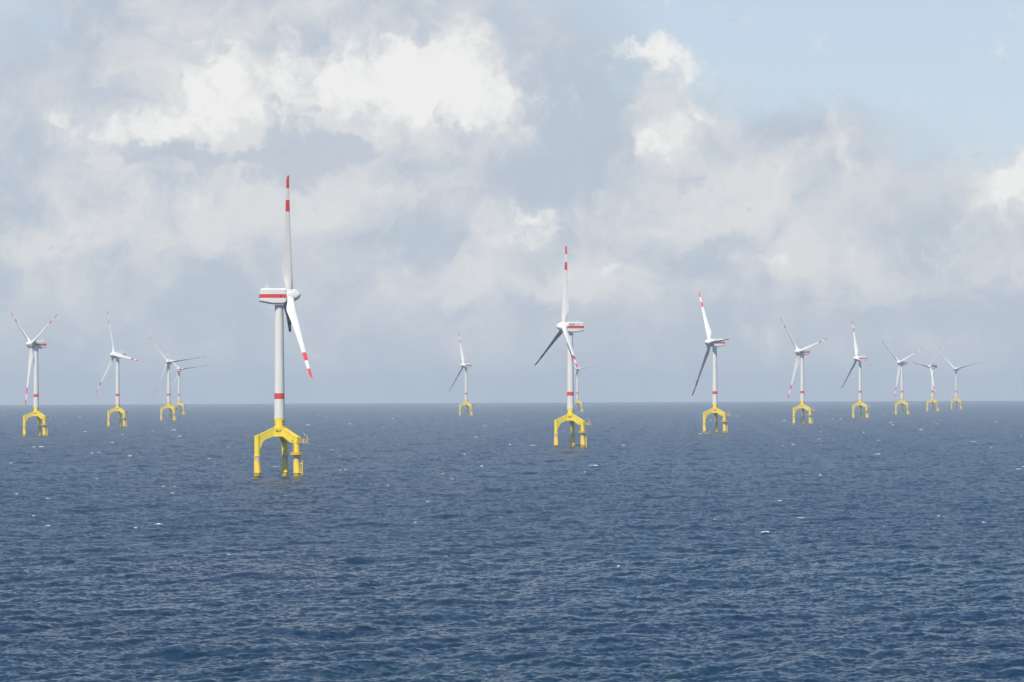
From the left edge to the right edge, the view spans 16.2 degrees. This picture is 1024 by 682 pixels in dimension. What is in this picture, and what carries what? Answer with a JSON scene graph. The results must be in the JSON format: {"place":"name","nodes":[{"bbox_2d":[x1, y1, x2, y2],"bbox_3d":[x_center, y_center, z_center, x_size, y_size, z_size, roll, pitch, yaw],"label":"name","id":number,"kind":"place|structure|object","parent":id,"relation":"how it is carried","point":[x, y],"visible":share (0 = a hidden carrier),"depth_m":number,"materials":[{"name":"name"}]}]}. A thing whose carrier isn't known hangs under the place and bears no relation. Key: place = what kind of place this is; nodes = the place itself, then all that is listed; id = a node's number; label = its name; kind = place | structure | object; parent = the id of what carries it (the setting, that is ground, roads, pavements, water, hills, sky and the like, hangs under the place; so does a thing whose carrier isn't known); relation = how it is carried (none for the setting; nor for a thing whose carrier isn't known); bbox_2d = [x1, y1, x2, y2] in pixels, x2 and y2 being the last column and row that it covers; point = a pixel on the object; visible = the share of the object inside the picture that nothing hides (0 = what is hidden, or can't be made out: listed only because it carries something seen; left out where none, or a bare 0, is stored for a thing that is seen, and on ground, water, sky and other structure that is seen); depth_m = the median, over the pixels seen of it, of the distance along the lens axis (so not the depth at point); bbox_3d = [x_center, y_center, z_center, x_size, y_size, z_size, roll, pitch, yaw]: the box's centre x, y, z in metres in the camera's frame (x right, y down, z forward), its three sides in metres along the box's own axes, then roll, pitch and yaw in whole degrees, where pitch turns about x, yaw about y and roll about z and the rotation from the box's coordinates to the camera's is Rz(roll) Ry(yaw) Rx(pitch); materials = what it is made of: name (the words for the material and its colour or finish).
{"place":"outdoors","nodes":[
{"label":"outdoors","id":0,"kind":"place"},
{"bbox_2d":[0,401,1023,681],"bbox_3d":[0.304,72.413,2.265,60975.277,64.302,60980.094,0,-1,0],"label":"sea water","id":1,"kind":"structure","parent":0,"point":[482,543],"depth_m":973.92,"materials":[{"name":"blue liquid"}]},
{"bbox_2d":[11,313,56,435],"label":"wind turbine","id":2,"kind":"object","parent":1,"relation":"in","point":[34,344],"visible":0.99,"depth_m":3504.57,"materials":[{"name":"yellow paint"}]},
{"bbox_2d":[96,310,138,426],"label":"wind turbine","id":3,"kind":"object","parent":1,"relation":"in","point":[114,354],"visible":0.98,"depth_m":4471.71,"materials":[{"name":"yellow paint"}]},
{"bbox_2d":[146,333,206,420],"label":"wind turbine","id":4,"kind":"object","parent":1,"relation":"in","point":[167,365],"visible":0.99,"depth_m":5465.51,"materials":[{"name":"yellow paint"}]},
{"bbox_2d":[161,346,207,414],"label":"wind turbine","id":5,"kind":"object","parent":1,"relation":"in","point":[178,369],"visible":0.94,"depth_m":7057.46,"materials":[{"name":"yellow paint"}]},
{"bbox_2d":[254,175,312,476],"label":"wind turbine","id":6,"kind":"object","parent":1,"relation":"in","point":[287,296],"visible":0.98,"depth_m":1780.01,"materials":[{"name":"white metal"}]},
{"bbox_2d":[449,333,474,415],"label":"wind turbine","id":7,"kind":"object","parent":1,"relation":"in","point":[466,366],"visible":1,"depth_m":6343.50,"materials":[{"name":"yellow paint"}]},
{"bbox_2d":[17,412,1023,565],"bbox_3d":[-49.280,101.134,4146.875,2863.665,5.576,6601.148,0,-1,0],"label":"sea foam","id":8,"kind":"object","parent":1,"relation":"on","point":[510,444],"visible":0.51,"depth_m":1998.43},
{"bbox_2d":[534,245,590,446],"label":"wind turbine","id":9,"kind":"object","parent":1,"relation":"in","point":[568,329],"visible":0.98,"depth_m":2675.95,"materials":[{"name":"yellow paint"}]},
{"bbox_2d":[559,346,600,411],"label":"wind turbine","id":10,"kind":"object","parent":1,"relation":"in","point":[577,401],"visible":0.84,"depth_m":7420.56,"materials":[{"name":"yellow paint"}]},
{"bbox_2d":[692,292,730,432],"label":"wind turbine","id":11,"kind":"object","parent":1,"relation":"in","point":[709,342],"visible":0.98,"depth_m":3571.83,"materials":[{"name":"yellow paint"}]},
{"bbox_2d":[781,319,825,423],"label":"wind turbine","id":12,"kind":"object","parent":1,"relation":"in","point":[803,351],"visible":0.99,"depth_m":4455.29,"materials":[{"name":"yellow paint"}]},
{"bbox_2d":[841,321,870,417],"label":"wind turbine","id":13,"kind":"object","parent":1,"relation":"in","point":[859,359],"visible":0.98,"depth_m":5372.02,"materials":[{"name":"yellow paint"}]},
{"bbox_2d":[882,342,920,414],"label":"wind turbine","id":14,"kind":"object","parent":1,"relation":"in","point":[901,363],"visible":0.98,"depth_m":6172.30,"materials":[{"name":"yellow paint"}]},
{"bbox_2d":[913,347,940,411],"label":"wind turbine","id":15,"kind":"object","parent":1,"relation":"in","point":[931,367],"visible":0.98,"depth_m":7131.17,"materials":[{"name":"yellow paint"}]},
{"bbox_2d":[940,353,978,408],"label":"wind turbine","id":16,"kind":"object","parent":1,"relation":"in","point":[956,369],"visible":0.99,"depth_m":7978.01,"materials":[{"name":"yellow paint"}]},
{"bbox_2d":[0,0,1023,404],"label":"sky","id":17,"kind":"structure","parent":0,"point":[818,167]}
]}

